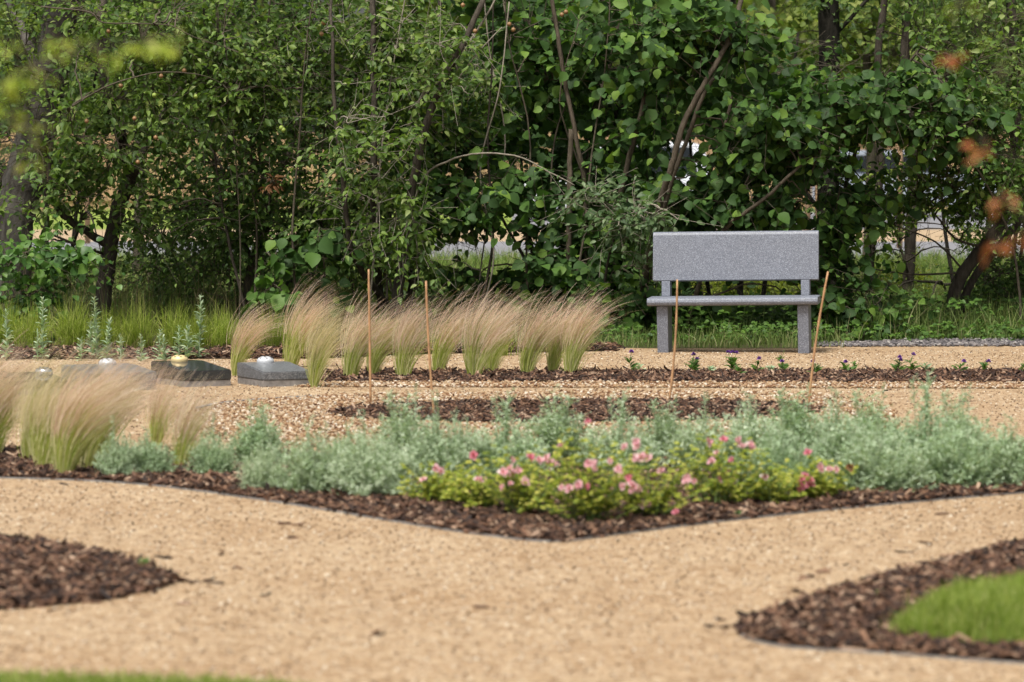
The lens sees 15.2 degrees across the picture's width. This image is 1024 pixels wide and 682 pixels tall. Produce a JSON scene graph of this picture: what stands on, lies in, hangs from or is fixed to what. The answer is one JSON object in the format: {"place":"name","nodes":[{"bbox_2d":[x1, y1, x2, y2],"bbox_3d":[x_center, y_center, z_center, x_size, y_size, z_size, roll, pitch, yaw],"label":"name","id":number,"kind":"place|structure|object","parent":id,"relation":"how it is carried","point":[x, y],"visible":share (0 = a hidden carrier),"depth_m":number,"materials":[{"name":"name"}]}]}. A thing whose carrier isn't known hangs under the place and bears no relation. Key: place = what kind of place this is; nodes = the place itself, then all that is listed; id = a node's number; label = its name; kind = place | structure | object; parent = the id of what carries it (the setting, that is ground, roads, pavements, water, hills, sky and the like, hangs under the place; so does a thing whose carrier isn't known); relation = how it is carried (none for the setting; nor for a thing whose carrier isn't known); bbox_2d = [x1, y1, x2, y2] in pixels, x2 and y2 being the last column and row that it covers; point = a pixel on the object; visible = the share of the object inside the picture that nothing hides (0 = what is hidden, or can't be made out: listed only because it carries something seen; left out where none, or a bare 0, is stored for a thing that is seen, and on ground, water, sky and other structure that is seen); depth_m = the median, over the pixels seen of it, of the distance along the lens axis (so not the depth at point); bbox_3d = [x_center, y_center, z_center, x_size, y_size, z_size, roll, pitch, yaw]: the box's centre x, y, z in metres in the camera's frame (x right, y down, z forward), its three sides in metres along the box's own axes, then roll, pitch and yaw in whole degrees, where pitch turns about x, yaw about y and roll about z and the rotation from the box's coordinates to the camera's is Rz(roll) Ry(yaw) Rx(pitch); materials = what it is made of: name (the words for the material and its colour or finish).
{"place":"outdoors","nodes":[
{"label":"outdoors","id":0,"kind":"place"},
{"bbox_2d":[141,358,207,446],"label":"feather grass","id":1,"kind":"object","parent":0,"point":[157,433],"depth_m":18.27,"materials":[{"name":"beige plant"}]},
{"bbox_2d":[0,276,384,333],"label":"long grass","id":2,"kind":"structure","parent":0,"point":[119,302],"depth_m":30.58,"materials":[{"name":"green plant"}]},
{"bbox_2d":[1,251,388,333],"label":"seeding grass","id":3,"kind":"structure","parent":0,"point":[214,299],"depth_m":30.60,"materials":[{"name":"green plant"}]},
{"bbox_2d":[226,302,294,375],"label":"feather grass","id":4,"kind":"object","parent":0,"point":[244,343],"depth_m":24.24,"materials":[{"name":"beige plant"}]},
{"bbox_2d":[278,272,357,364],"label":"feather grass","id":5,"kind":"object","parent":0,"point":[292,354],"depth_m":25.15,"materials":[{"name":"beige plant"}]},
{"bbox_2d":[0,345,1023,681],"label":"gravel path","id":6,"kind":"structure","parent":0,"point":[534,639],"depth_m":12.55,"materials":[{"name":"beige gravel"}]},
{"bbox_2d":[0,530,184,609],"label":"bark mulch","id":7,"kind":"object","parent":6,"relation":"on","point":[41,570],"visible":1,"depth_m":12.55,"materials":[{"name":"brown wood"}]},
{"bbox_2d":[0,8,186,175],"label":"young tree","id":8,"kind":"object","parent":6,"relation":"on","point":[154,47],"visible":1,"depth_m":6.98,"materials":[{"name":"green plant"}]},
{"bbox_2d":[151,355,230,386],"bbox_3d":[-1.951,0.180,23.330,0.308,0.179,0.508,-2,3,-29],"label":"memorial stone","id":9,"kind":"object","parent":6,"relation":"on","point":[210,372],"visible":0.94,"depth_m":23.17,"materials":[{"name":"stone"}]},
{"bbox_2d":[237,356,309,386],"bbox_3d":[-1.445,0.184,23.307,0.313,0.173,0.428,-1,3,-26],"label":"memorial stone","id":10,"kind":"object","parent":6,"relation":"on","point":[265,371],"visible":1,"depth_m":23.17,"materials":[{"name":"stone"}]},
{"bbox_2d":[0,338,625,359],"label":"bark mulch","id":11,"kind":"object","parent":6,"relation":"on","point":[264,350],"visible":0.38,"depth_m":26.75,"materials":[{"name":"brown wood"}]},
{"bbox_2d":[0,440,1023,542],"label":"bark mulch","id":12,"kind":"object","parent":6,"relation":"on","point":[454,515],"visible":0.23,"depth_m":15.17,"materials":[{"name":"brown wood"}]},
{"bbox_2d":[0,330,68,452],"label":"feather grass","id":13,"kind":"object","parent":12,"relation":"on","point":[7,394],"depth_m":17.67,"materials":[{"name":"beige plant"}]},
{"bbox_2d":[6,344,103,458],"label":"feather grass","id":14,"kind":"object","parent":12,"relation":"on","point":[26,451],"depth_m":17.38,"materials":[{"name":"plant"}]},
{"bbox_2d":[23,338,149,464],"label":"feather grass","id":15,"kind":"object","parent":12,"relation":"on","point":[46,455],"depth_m":17.01,"materials":[{"name":"plant"}]},
{"bbox_2d":[41,360,177,472],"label":"feather grass","id":16,"kind":"object","parent":12,"relation":"on","point":[69,444],"depth_m":16.64,"materials":[{"name":"beige plant"}]},
{"bbox_2d":[92,415,146,475],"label":"silver mound","id":17,"kind":"object","parent":12,"relation":"on","point":[123,463],"visible":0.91,"depth_m":16.53,"materials":[{"name":"green plant"}]},
{"bbox_2d":[56,336,186,468],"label":"feather grass","id":18,"kind":"object","parent":12,"relation":"on","point":[88,459],"depth_m":16.92,"materials":[{"name":"beige plant"}]},
{"bbox_2d":[163,370,244,465],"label":"feather grass","id":19,"kind":"object","parent":12,"relation":"on","point":[190,428],"depth_m":17.01,"materials":[{"name":"beige plant"}]},
{"bbox_2d":[182,410,240,473],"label":"silver mound","id":20,"kind":"object","parent":12,"relation":"on","point":[206,457],"visible":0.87,"depth_m":16.59,"materials":[{"name":"green plant"}]},
{"bbox_2d":[227,398,291,462],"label":"silver mound","id":21,"kind":"object","parent":12,"relation":"on","point":[254,435],"visible":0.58,"depth_m":17.14,"materials":[{"name":"green plant"}]},
{"bbox_2d":[232,425,288,488],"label":"silver mound","id":22,"kind":"object","parent":12,"relation":"on","point":[261,473],"visible":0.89,"depth_m":15.85,"materials":[{"name":"green plant"}]},
{"bbox_2d":[272,411,346,494],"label":"silver mound","id":23,"kind":"object","parent":12,"relation":"on","point":[307,472],"visible":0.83,"depth_m":15.71,"materials":[{"name":"green plant"}]},
{"bbox_2d":[320,406,421,497],"bbox_3d":[-0.561,0.456,15.574,0.437,0.389,0.420,0,3,-2],"label":"silver mound","id":24,"kind":"object","parent":12,"relation":"on","point":[367,476],"visible":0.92,"depth_m":15.52,"materials":[{"name":"green plant"}]},
{"bbox_2d":[366,382,445,466],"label":"silver mound","id":25,"kind":"object","parent":12,"relation":"on","point":[401,433],"visible":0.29,"depth_m":16.85,"materials":[{"name":"green plant"}]},
{"bbox_2d":[397,450,479,501],"bbox_3d":[-0.270,0.542,15.255,0.392,0.243,0.382,2,3,31],"label":"rose bush","id":26,"kind":"object","parent":12,"relation":"on","point":[434,489],"visible":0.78,"depth_m":15.24,"materials":[{"name":"green plant"}]},
{"bbox_2d":[399,389,497,480],"bbox_3d":[-0.277,0.404,16.281,0.457,0.426,0.440,0,3,-3],"label":"silver mound","id":27,"kind":"object","parent":12,"relation":"on","point":[453,451],"visible":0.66,"depth_m":16.23,"materials":[{"name":"green plant"}]},
{"bbox_2d":[440,466,521,507],"bbox_3d":[-0.117,0.583,15.014,0.331,0.185,0.246,0,3,0],"label":"rose bush","id":28,"kind":"object","parent":12,"relation":"on","point":[479,494],"visible":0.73,"depth_m":14.99,"materials":[{"name":"green plant"}]},
{"bbox_2d":[466,387,557,478],"bbox_3d":[-0.051,0.404,16.449,0.458,0.418,0.424,-3,4,-42],"label":"silver mound","id":29,"kind":"object","parent":12,"relation":"on","point":[500,442],"visible":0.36,"depth_m":16.42,"materials":[{"name":"green plant"}]},
{"bbox_2d":[474,442,581,513],"bbox_3d":[0.054,0.535,14.724,0.412,0.310,0.381,-1,3,-16],"label":"rose bush","id":30,"kind":"object","parent":12,"relation":"on","point":[518,497],"visible":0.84,"depth_m":14.69,"materials":[{"name":"green plant"}]},
{"bbox_2d":[509,383,598,460],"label":"silver mound","id":31,"kind":"object","parent":12,"relation":"on","point":[549,430],"visible":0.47,"depth_m":17.27,"materials":[{"name":"green plant"}]},
{"bbox_2d":[514,419,661,520],"bbox_3d":[0.281,0.496,14.406,0.556,0.418,0.455,1,3,11],"label":"rose bush","id":32,"kind":"object","parent":12,"relation":"on","point":[594,505],"visible":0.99,"depth_m":14.40,"materials":[{"name":"green plant"}]},
{"bbox_2d":[571,387,669,470],"bbox_3d":[0.457,0.397,16.800,0.397,0.396,0.429,3,4,44],"label":"silver mound","id":33,"kind":"object","parent":12,"relation":"on","point":[618,435],"visible":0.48,"depth_m":16.78,"materials":[{"name":"green plant"}]},
{"bbox_2d":[592,442,710,516],"bbox_3d":[0.530,0.536,14.668,0.480,0.312,0.355,0,3,0],"label":"rose bush","id":34,"kind":"object","parent":12,"relation":"on","point":[663,496],"visible":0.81,"depth_m":14.65,"materials":[{"name":"green plant"}]},
{"bbox_2d":[634,393,698,456],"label":"silver mound","id":35,"kind":"object","parent":12,"relation":"on","point":[666,424],"visible":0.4,"depth_m":17.53,"materials":[{"name":"green plant"}]},
{"bbox_2d":[660,392,738,470],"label":"silver mound","id":36,"kind":"object","parent":12,"relation":"on","point":[689,439],"visible":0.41,"depth_m":16.88,"materials":[{"name":"green plant"}]},
{"bbox_2d":[668,429,788,502],"bbox_3d":[0.842,0.505,15.171,0.401,0.325,0.419,2,3,36],"label":"rose bush","id":37,"kind":"object","parent":12,"relation":"on","point":[719,479],"visible":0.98,"depth_m":15.17,"materials":[{"name":"green plant"}]},
{"bbox_2d":[712,387,801,468],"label":"silver mound","id":38,"kind":"object","parent":12,"relation":"on","point":[746,430],"visible":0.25,"depth_m":16.81,"materials":[{"name":"green plant"}]},
{"bbox_2d":[736,399,831,492],"bbox_3d":[1.125,0.441,15.792,0.426,0.399,0.443,1,3,25],"label":"silver mound","id":39,"kind":"object","parent":12,"relation":"on","point":[780,455],"visible":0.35,"depth_m":15.75,"materials":[{"name":"green plant"}]},
{"bbox_2d":[759,382,829,453],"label":"silver mound","id":40,"kind":"object","parent":12,"relation":"on","point":[792,419],"visible":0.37,"depth_m":17.68,"materials":[{"name":"green plant"}]},
{"bbox_2d":[771,448,858,498],"bbox_3d":[1.228,0.540,15.412,0.390,0.233,0.332,-1,3,-21],"label":"rose bush","id":41,"kind":"object","parent":12,"relation":"on","point":[816,484],"visible":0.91,"depth_m":15.37,"materials":[{"name":"green plant"}]},
{"bbox_2d":[799,382,873,478],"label":"silver mound","id":42,"kind":"object","parent":12,"relation":"on","point":[829,439],"visible":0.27,"depth_m":16.29,"materials":[{"name":"green plant"}]},
{"bbox_2d":[823,400,938,491],"bbox_3d":[1.525,0.441,15.856,0.499,0.391,0.519,1,3,24],"label":"silver mound","id":43,"kind":"object","parent":12,"relation":"on","point":[879,468],"visible":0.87,"depth_m":15.78,"materials":[{"name":"green plant"}]},
{"bbox_2d":[871,367,957,476],"bbox_3d":[1.741,0.363,16.377,0.422,0.510,0.456,2,4,41],"label":"silver mound","id":44,"kind":"object","parent":12,"relation":"on","point":[922,433],"visible":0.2,"depth_m":16.36,"materials":[{"name":"green plant"}]},
{"bbox_2d":[913,386,1020,487],"bbox_3d":[1.900,0.409,16.049,0.469,0.438,0.488,1,3,23],"label":"silver mound","id":45,"kind":"object","parent":12,"relation":"on","point":[965,461],"visible":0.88,"depth_m":15.98,"materials":[{"name":"green plant"}]},
{"bbox_2d":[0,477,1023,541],"bbox_3d":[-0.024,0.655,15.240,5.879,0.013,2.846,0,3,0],"label":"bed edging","id":46,"kind":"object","parent":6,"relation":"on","point":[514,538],"visible":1,"depth_m":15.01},
{"bbox_2d":[180,389,906,447],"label":"coarse gravel","id":47,"kind":"structure","parent":6,"relation":"on","point":[431,426],"depth_m":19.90,"materials":[{"name":"beige gravel"}]},
{"bbox_2d":[343,409,810,422],"bbox_3d":[0.357,0.381,20.785,2.623,0.001,1.764,0,3,0],"label":"mulch circle","id":48,"kind":"object","parent":47,"relation":"on","point":[516,421],"visible":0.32,"depth_m":20.15,"materials":[{"name":"wood"}]},
{"bbox_2d":[326,393,825,422],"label":"bark mulch","id":49,"kind":"object","parent":48,"relation":"on","point":[478,409],"visible":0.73,"depth_m":20.71,"materials":[{"name":"brown wood"}]},
{"bbox_2d":[304,382,1003,387],"bbox_3d":[1.532,0.266,23.228,5.683,0.001,0.616,0,3,1],"label":"gravel strip","id":50,"kind":"object","parent":6,"relation":"on","point":[635,387],"visible":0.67,"depth_m":22.98,"materials":[{"name":"beige gravel"}]},
{"bbox_2d":[299,300,371,386],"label":"feather grass","id":51,"kind":"object","parent":50,"relation":"on","point":[315,366],"depth_m":23.03,"materials":[{"name":"plant"}]},
{"bbox_2d":[294,379,1023,388],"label":"pea gravel","id":52,"kind":"structure","parent":50,"relation":"on","point":[733,384],"depth_m":23.17,"materials":[{"name":"beige gravel"}]},
{"bbox_2d":[320,363,1023,382],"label":"bark mulch","id":53,"kind":"object","parent":6,"relation":"on","point":[942,374],"visible":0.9,"depth_m":23.90,"materials":[{"name":"brown wood"}]},
{"bbox_2d":[330,289,399,375],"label":"feather grass","id":54,"kind":"object","parent":53,"relation":"on","point":[353,356],"depth_m":23.94,"materials":[{"name":"beige plant"}]},
{"bbox_2d":[390,292,455,375],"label":"feather grass","id":55,"kind":"object","parent":53,"relation":"on","point":[406,351],"depth_m":24.01,"materials":[{"name":"beige plant"}]},
{"bbox_2d":[421,283,502,370],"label":"feather grass","id":56,"kind":"object","parent":53,"relation":"on","point":[441,355],"depth_m":24.46,"materials":[{"name":"beige plant"}]},
{"bbox_2d":[452,280,538,374],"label":"feather grass","id":57,"kind":"object","parent":53,"relation":"on","point":[473,362],"depth_m":24.01,"materials":[{"name":"beige plant"}]},
{"bbox_2d":[509,287,576,371],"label":"feather grass","id":58,"kind":"object","parent":53,"relation":"on","point":[528,362],"depth_m":24.31,"materials":[{"name":"beige plant"}]},
{"bbox_2d":[556,287,630,372],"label":"feather grass","id":59,"kind":"object","parent":53,"relation":"on","point":[579,339],"depth_m":24.30,"materials":[{"name":"beige plant"}]},
{"bbox_2d":[647,230,820,353],"bbox_3d":[1.573,-0.344,27.162,1.200,0.858,0.489,0,3,8],"label":"granite bench","id":60,"kind":"object","parent":6,"relation":"on","point":[741,256],"visible":0.99,"depth_m":27.25,"materials":[{"name":"grey stone"}]},
{"bbox_2d":[731,535,1023,661],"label":"bark mulch","id":61,"kind":"object","parent":6,"relation":"on","point":[844,615],"visible":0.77,"depth_m":11.49,"materials":[{"name":"brown wood"}]},
{"bbox_2d":[877,567,1023,646],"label":"turf","id":62,"kind":"structure","parent":61,"relation":"on","point":[992,611],"depth_m":11.02,"materials":[{"name":"green plant"}]},
{"bbox_2d":[816,337,1023,346],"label":"grey pebbles","id":63,"kind":"object","parent":6,"relation":"on","point":[964,342],"visible":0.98,"depth_m":28.08,"materials":[{"name":"grey gravel"}]},
{"bbox_2d":[20,289,1018,347],"bbox_3d":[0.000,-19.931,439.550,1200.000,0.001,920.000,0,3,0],"label":"ground","id":64,"kind":"structure","parent":0,"point":[627,346],"depth_m":29.11,"materials":[{"name":"green plant"}]},
{"bbox_2d":[0,202,124,338],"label":"hazel bush","id":65,"kind":"object","parent":64,"relation":"on","point":[58,261],"visible":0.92,"depth_m":28.79,"materials":[{"name":"green plant"}]},
{"bbox_2d":[0,0,162,321],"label":"birch tree","id":66,"kind":"object","parent":64,"relation":"on","point":[21,27],"visible":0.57,"depth_m":30.82,"materials":[{"name":"green plant"}]},
{"bbox_2d":[0,0,175,317],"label":"tree","id":67,"kind":"object","parent":64,"relation":"on","point":[33,37],"visible":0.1,"depth_m":33.55,"materials":[{"name":"green plant"}]},
{"bbox_2d":[0,0,337,330],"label":"apple tree","id":68,"kind":"object","parent":64,"relation":"on","point":[65,176],"visible":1,"depth_m":29.62,"materials":[{"name":"green plant"}]},
{"bbox_2d":[76,0,371,324],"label":"dark shrub","id":69,"kind":"object","parent":64,"relation":"on","point":[205,196],"visible":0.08,"depth_m":33.21,"materials":[{"name":"green plant"}]},
{"bbox_2d":[58,0,400,332],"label":"plum thicket","id":70,"kind":"object","parent":64,"relation":"on","point":[228,247],"visible":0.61,"depth_m":30.07,"materials":[{"name":"green plant"}]},
{"bbox_2d":[240,252,302,326],"bbox_3d":[-1.794,-0.331,28.946,0.475,0.672,0.385,1,3,28],"label":"sapling","id":71,"kind":"object","parent":64,"relation":"on","point":[272,296],"visible":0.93,"depth_m":28.89,"materials":[{"name":"green plant"}]},
{"bbox_2d":[265,226,382,333],"bbox_3d":[-1.439,-0.440,29.410,0.880,0.890,0.527,1,3,19],"label":"sapling","id":72,"kind":"object","parent":64,"relation":"on","point":[308,252],"visible":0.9,"depth_m":29.38,"materials":[{"name":"green plant"}]},
{"bbox_2d":[268,0,499,321],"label":"dark shrub","id":73,"kind":"object","parent":64,"relation":"on","point":[420,298],"visible":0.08,"depth_m":32.58,"materials":[{"name":"green plant"}]},
{"bbox_2d":[241,0,574,333],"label":"wild apple tree","id":74,"kind":"object","parent":64,"relation":"on","point":[376,30],"visible":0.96,"depth_m":29.45,"materials":[{"name":"green plant"}]},
{"bbox_2d":[380,0,713,338],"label":"hazel bush","id":75,"kind":"object","parent":64,"relation":"on","point":[536,55],"visible":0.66,"depth_m":29.75,"materials":[{"name":"green plant"}]},
{"bbox_2d":[422,0,728,319],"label":"dark shrub","id":76,"kind":"object","parent":64,"relation":"on","point":[643,167],"visible":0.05,"depth_m":32.66,"materials":[{"name":"green plant"}]},
{"bbox_2d":[535,155,722,334],"bbox_3d":[0.870,-0.683,28.817,1.398,1.420,1.106,0,3,0],"label":"grey leaved branch shrub","id":77,"kind":"object","parent":64,"relation":"on","point":[623,226],"visible":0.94,"depth_m":28.73,"materials":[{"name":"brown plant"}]},
{"bbox_2d":[642,293,853,338],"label":"weeds","id":78,"kind":"object","parent":64,"relation":"on","point":[788,313],"visible":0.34,"depth_m":29.42,"materials":[{"name":"green plant"}]},
{"bbox_2d":[651,0,869,319],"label":"dark shrub","id":79,"kind":"object","parent":64,"relation":"on","point":[725,105],"visible":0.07,"depth_m":33.20,"materials":[{"name":"green plant"}]},
{"bbox_2d":[558,0,967,340],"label":"hazel bush","id":80,"kind":"object","parent":64,"relation":"on","point":[768,141],"visible":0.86,"depth_m":28.92,"materials":[{"name":"green plant"}]},
{"bbox_2d":[589,316,1023,344],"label":"weeds","id":81,"kind":"object","parent":64,"relation":"on","point":[781,322],"visible":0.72,"depth_m":28.70,"materials":[{"name":"green plant"}]},
{"bbox_2d":[788,0,900,284],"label":"ivy tree","id":82,"kind":"object","parent":64,"relation":"on","point":[830,24],"visible":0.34,"depth_m":32.84,"materials":[{"name":"green plant"}]},
{"bbox_2d":[737,13,1023,340],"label":"hazel bush","id":83,"kind":"object","parent":64,"relation":"on","point":[859,206],"visible":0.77,"depth_m":29.05,"materials":[{"name":"green plant"}]},
{"bbox_2d":[757,0,1023,320],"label":"dark shrub","id":84,"kind":"object","parent":64,"relation":"on","point":[938,282],"visible":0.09,"depth_m":33.40,"materials":[{"name":"green plant"}]},
{"bbox_2d":[777,0,1005,299],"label":"slender tree","id":85,"kind":"object","parent":64,"relation":"on","point":[908,255],"visible":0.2,"depth_m":33.32,"materials":[{"name":"green plant"}]},
{"bbox_2d":[811,281,1023,340],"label":"long grass","id":86,"kind":"structure","parent":64,"relation":"on","point":[1005,310],"depth_m":29.22,"materials":[{"name":"green plant"}]},
{"bbox_2d":[852,288,1023,339],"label":"weeds","id":87,"kind":"object","parent":64,"relation":"on","point":[975,300],"visible":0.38,"depth_m":29.52,"materials":[{"name":"green plant"}]},
{"bbox_2d":[855,86,1023,333],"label":"tree","id":88,"kind":"object","parent":64,"relation":"on","point":[1012,170],"visible":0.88,"depth_m":28.91,"materials":[{"name":"green plant"}]},
{"bbox_2d":[859,0,1023,324],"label":"crooked tree","id":89,"kind":"object","parent":64,"relation":"on","point":[975,194],"visible":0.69,"depth_m":29.59,"materials":[{"name":"green plant"}]},
{"bbox_2d":[925,211,1023,319],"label":"dark bush","id":90,"kind":"object","parent":64,"relation":"on","point":[1000,283],"visible":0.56,"depth_m":30.46,"materials":[{"name":"green plant"}]},
{"bbox_2d":[33,168,1011,288],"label":"meadow","id":91,"kind":"structure","parent":0,"point":[132,211],"depth_m":82.74,"materials":[{"name":"green plant"}]},
{"bbox_2d":[0,0,319,278],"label":"tree","id":92,"kind":"object","parent":91,"relation":"on","point":[89,74],"visible":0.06,"depth_m":42.84,"materials":[{"name":"green plant"}]},
{"bbox_2d":[0,0,1023,202],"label":"wood","id":93,"kind":"object","parent":91,"relation":"on","point":[759,5],"visible":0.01,"depth_m":108.54,"materials":[{"name":"green plant"}]},
{"bbox_2d":[0,132,1023,210],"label":"timber fence","id":94,"kind":"object","parent":91,"relation":"on","point":[110,192],"visible":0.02,"depth_m":94.89,"materials":[{"name":"brown wood"}]},
{"bbox_2d":[32,244,1019,299],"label":"field grass","id":95,"kind":"structure","parent":91,"relation":"on","point":[940,261],"depth_m":45.41,"materials":[{"name":"green plant"}]},
{"bbox_2d":[754,0,967,277],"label":"tree","id":96,"kind":"object","parent":91,"relation":"on","point":[798,24],"visible":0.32,"depth_m":41.73,"materials":[{"name":"green plant"}]},
{"bbox_2d":[936,0,1023,266],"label":"young tree","id":97,"kind":"object","parent":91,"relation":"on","point":[952,63],"visible":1,"depth_m":6.99,"materials":[{"name":"brown plant"}]},
{"bbox_2d":[32,241,1023,258],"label":"road","id":98,"kind":"structure","parent":0,"point":[922,245],"depth_m":57.46,"materials":[{"name":"grey asphalt"}]},
{"label":"lawn","id":99,"kind":"structure","parent":0,"visible":0},
{"bbox_2d":[0,664,311,681],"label":"lawn grass","id":100,"kind":"structure","parent":99,"relation":"on","point":[27,676],"depth_m":10.01,"materials":[{"name":"green plant"}]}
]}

